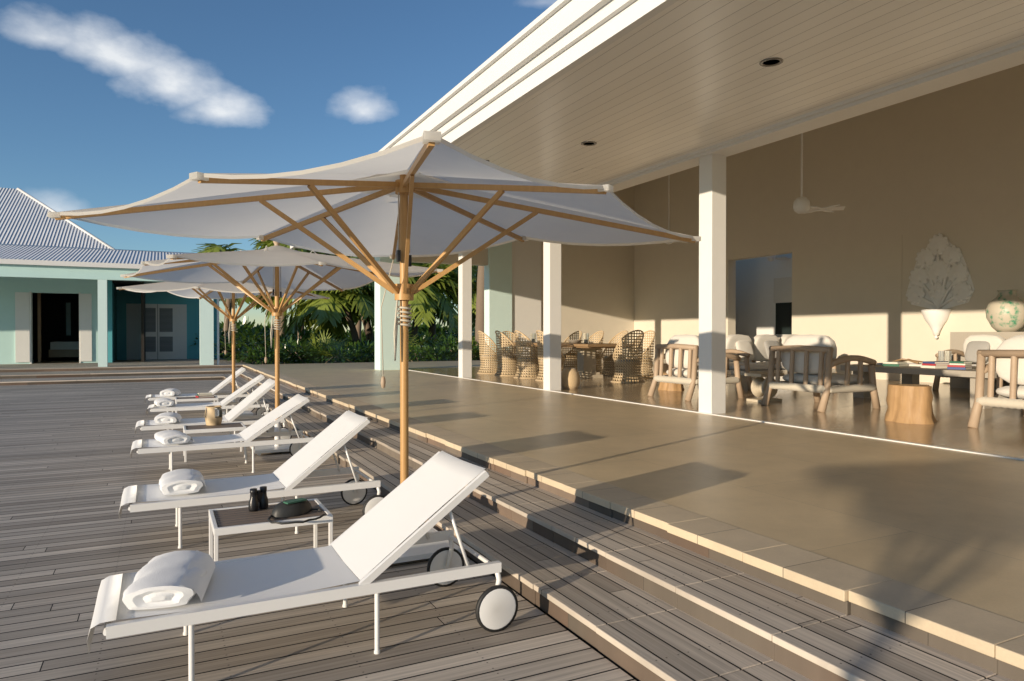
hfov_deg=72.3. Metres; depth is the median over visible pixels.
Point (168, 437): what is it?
towel
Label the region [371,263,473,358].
palm
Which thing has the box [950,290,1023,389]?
console table
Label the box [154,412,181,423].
towel
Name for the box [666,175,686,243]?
ceiling fan
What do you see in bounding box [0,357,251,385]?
steps
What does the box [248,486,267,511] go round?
binoculars
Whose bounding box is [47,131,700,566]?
umbrella
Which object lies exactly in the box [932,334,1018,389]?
log sofa
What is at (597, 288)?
end wall
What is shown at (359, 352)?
shrub
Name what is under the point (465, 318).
column
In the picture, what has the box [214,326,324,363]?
shrub
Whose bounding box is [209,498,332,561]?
side table
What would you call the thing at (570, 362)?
dining chair
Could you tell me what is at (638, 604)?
side steps
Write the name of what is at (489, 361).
dining chair
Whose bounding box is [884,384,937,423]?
stump table
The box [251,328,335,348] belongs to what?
shrub
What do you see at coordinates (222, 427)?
side table
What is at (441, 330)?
shrub
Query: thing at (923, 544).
terrace
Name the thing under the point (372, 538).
lounger
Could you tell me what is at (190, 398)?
side table
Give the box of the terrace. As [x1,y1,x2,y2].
[243,360,1023,680]
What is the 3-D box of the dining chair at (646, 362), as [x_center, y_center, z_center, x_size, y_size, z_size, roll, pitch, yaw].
[3.126,0.330,17.052,0.724,1.166,0.780,0,1,-31]
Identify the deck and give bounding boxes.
[0,380,635,680]
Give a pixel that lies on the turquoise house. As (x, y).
(67, 312)
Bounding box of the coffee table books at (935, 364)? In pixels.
[921,361,948,368]
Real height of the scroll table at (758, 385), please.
0.445 m
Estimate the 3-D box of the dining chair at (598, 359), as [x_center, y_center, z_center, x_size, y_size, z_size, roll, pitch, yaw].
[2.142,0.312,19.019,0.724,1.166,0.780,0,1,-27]
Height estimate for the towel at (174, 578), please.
0.091 m
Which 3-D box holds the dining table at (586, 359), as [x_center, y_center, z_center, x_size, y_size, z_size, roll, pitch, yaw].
[1.252,0.353,18.072,1.300,1.080,4.600,0,1,-27]
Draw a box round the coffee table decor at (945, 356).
[877,351,951,365]
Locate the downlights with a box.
[486,58,782,173]
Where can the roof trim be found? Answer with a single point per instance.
(70, 221)
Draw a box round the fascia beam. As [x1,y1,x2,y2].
[290,0,1023,248]
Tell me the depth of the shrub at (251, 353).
25.95 m
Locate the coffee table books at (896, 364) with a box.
[884,361,907,366]
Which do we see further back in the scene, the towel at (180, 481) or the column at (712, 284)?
the column at (712, 284)
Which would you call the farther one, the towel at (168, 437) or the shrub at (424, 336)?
the shrub at (424, 336)
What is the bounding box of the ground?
[219,347,638,680]
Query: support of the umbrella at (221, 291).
on the deck
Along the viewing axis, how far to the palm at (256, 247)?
43.50 m
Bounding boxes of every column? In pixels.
[458,251,471,377]
[543,242,560,390]
[699,154,725,413]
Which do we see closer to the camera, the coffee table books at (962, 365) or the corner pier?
the coffee table books at (962, 365)
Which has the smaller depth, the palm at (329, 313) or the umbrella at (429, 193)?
the umbrella at (429, 193)
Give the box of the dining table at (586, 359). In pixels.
[499,333,633,378]
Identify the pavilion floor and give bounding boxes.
[408,365,1023,457]
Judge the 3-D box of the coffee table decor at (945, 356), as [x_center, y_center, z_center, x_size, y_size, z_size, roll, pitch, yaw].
[6.756,0.288,11.576,0.614,0.260,1.240,0,1,-27]
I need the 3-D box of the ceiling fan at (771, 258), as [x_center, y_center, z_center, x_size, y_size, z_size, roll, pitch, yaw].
[7.904,-4.026,20.686,0.933,3.410,0.691,0,1,-27]
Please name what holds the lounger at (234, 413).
on the deck
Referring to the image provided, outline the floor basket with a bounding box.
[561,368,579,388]
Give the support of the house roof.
on the turquoise house
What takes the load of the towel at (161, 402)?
on the lounger at (224, 403)
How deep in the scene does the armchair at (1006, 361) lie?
7.85 m
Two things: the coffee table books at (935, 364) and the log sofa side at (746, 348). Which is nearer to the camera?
the coffee table books at (935, 364)
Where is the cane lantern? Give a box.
[205,405,221,425]
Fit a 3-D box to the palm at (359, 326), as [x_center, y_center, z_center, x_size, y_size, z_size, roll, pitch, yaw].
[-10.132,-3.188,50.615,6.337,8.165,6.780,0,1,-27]
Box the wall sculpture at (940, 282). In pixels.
[906,233,974,338]
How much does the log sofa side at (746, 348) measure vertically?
1.072 m
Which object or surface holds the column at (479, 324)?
on the ground
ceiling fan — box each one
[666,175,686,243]
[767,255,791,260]
[793,133,844,213]
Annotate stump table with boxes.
[658,363,683,390]
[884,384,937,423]
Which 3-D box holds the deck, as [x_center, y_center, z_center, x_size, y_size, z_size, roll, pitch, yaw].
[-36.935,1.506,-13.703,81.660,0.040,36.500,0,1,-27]
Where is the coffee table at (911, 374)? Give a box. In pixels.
[840,364,996,408]
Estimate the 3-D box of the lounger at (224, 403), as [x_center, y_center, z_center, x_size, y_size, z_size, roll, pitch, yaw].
[-4.493,0.897,10.476,1.717,0.732,0.658,0,1,-25]
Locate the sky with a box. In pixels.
[0,0,556,331]
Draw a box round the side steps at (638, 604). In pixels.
[221,368,1012,680]
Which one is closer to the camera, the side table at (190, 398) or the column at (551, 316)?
the side table at (190, 398)
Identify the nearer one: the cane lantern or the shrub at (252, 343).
the cane lantern
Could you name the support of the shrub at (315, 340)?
on the ground
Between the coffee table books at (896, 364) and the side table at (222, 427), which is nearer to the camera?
the side table at (222, 427)
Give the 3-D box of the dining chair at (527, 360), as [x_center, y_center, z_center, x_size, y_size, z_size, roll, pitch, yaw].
[0.407,0.330,17.034,0.724,1.166,0.780,0,1,-22]
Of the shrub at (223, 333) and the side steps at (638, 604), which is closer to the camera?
the side steps at (638, 604)
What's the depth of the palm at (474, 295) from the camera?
39.57 m
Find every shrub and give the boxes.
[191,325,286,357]
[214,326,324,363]
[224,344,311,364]
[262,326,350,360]
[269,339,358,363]
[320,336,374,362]
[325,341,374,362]
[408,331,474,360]
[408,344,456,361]
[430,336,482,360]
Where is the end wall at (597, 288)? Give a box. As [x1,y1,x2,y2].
[412,186,633,366]
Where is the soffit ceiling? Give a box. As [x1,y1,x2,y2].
[296,0,1023,248]
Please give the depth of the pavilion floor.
9.70 m
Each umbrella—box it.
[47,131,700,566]
[116,282,329,415]
[120,241,443,455]
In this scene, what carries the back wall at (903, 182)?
on the pavilion floor
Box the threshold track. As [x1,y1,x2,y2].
[410,370,1023,460]
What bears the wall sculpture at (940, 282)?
attached to the back wall at (903, 182)
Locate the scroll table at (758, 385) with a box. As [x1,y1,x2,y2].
[745,372,783,402]
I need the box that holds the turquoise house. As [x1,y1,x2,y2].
[0,259,218,366]
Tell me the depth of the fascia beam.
6.96 m
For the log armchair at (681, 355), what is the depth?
11.53 m
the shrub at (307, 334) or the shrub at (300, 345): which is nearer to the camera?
the shrub at (300, 345)
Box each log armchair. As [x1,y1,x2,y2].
[648,334,744,400]
[761,334,880,411]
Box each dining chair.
[478,331,501,373]
[495,330,521,375]
[499,331,521,368]
[513,330,540,378]
[536,330,564,380]
[561,331,581,369]
[589,331,603,373]
[601,330,627,375]
[611,330,644,382]
[627,330,654,378]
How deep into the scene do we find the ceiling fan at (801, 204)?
11.23 m
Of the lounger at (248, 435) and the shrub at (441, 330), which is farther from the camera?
the shrub at (441, 330)
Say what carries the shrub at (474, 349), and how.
on the ground
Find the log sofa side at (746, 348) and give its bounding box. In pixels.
[726,334,836,389]
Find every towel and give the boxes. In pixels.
[122,550,215,609]
[154,398,175,406]
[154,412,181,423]
[154,430,193,444]
[159,469,205,494]
[160,388,180,395]
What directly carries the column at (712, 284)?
on the pavilion floor
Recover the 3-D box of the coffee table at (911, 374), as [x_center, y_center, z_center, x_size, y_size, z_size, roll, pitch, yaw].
[6.842,0.690,11.143,1.700,0.535,2.400,0,1,-27]
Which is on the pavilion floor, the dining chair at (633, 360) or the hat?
the dining chair at (633, 360)
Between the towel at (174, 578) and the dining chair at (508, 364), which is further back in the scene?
the dining chair at (508, 364)
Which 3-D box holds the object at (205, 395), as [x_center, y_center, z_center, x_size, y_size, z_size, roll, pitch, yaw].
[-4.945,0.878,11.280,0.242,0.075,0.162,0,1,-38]
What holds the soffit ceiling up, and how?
attached to the fascia beam
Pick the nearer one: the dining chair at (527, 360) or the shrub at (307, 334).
the dining chair at (527, 360)
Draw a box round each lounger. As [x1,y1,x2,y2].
[87,451,517,680]
[119,410,384,547]
[130,394,320,472]
[135,378,291,438]
[145,367,254,411]
[146,374,269,421]
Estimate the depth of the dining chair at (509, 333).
20.91 m
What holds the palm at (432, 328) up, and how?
on the ground
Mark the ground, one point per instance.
(581, 639)
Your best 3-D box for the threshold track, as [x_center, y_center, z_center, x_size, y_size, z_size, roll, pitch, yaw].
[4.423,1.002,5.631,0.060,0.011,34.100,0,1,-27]
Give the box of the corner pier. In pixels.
[374,257,399,369]
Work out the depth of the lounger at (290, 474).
4.92 m
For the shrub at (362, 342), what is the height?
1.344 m
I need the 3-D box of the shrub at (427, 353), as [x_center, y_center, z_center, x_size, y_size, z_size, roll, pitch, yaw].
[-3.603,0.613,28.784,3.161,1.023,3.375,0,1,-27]
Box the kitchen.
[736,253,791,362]
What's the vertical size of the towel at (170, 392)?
0.098 m
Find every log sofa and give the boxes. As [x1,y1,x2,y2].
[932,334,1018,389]
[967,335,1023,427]
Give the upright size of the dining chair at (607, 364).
1.166 m
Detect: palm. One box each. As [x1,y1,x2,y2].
[191,243,273,353]
[239,238,295,350]
[254,240,304,340]
[258,243,408,341]
[279,281,374,359]
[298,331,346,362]
[356,320,361,340]
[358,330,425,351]
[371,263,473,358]
[412,263,477,356]
[449,277,476,334]
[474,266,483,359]
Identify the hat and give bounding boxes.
[267,498,325,524]
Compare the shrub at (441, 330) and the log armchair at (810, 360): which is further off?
the shrub at (441, 330)
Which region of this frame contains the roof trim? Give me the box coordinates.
[0,188,190,253]
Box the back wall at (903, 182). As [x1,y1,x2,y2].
[634,64,1023,383]
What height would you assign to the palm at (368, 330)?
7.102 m
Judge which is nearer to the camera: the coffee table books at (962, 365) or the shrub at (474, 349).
the coffee table books at (962, 365)
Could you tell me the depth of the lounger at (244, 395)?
12.17 m
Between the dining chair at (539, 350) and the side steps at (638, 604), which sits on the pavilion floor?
the dining chair at (539, 350)
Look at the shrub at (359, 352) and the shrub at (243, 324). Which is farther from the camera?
the shrub at (243, 324)
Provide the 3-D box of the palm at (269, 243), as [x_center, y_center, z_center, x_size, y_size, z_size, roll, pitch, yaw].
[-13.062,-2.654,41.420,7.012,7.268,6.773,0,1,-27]
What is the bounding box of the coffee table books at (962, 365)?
[946,361,974,369]
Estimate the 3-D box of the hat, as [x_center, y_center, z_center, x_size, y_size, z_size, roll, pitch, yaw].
[-1.210,0.946,3.914,0.311,0.080,0.332,0,1,41]
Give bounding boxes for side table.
[175,396,218,412]
[183,422,245,461]
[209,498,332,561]
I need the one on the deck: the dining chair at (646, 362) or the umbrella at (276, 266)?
the umbrella at (276, 266)
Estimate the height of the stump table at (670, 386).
0.504 m
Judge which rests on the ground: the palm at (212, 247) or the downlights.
the palm at (212, 247)
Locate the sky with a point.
(104, 103)
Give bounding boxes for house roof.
[0,188,185,263]

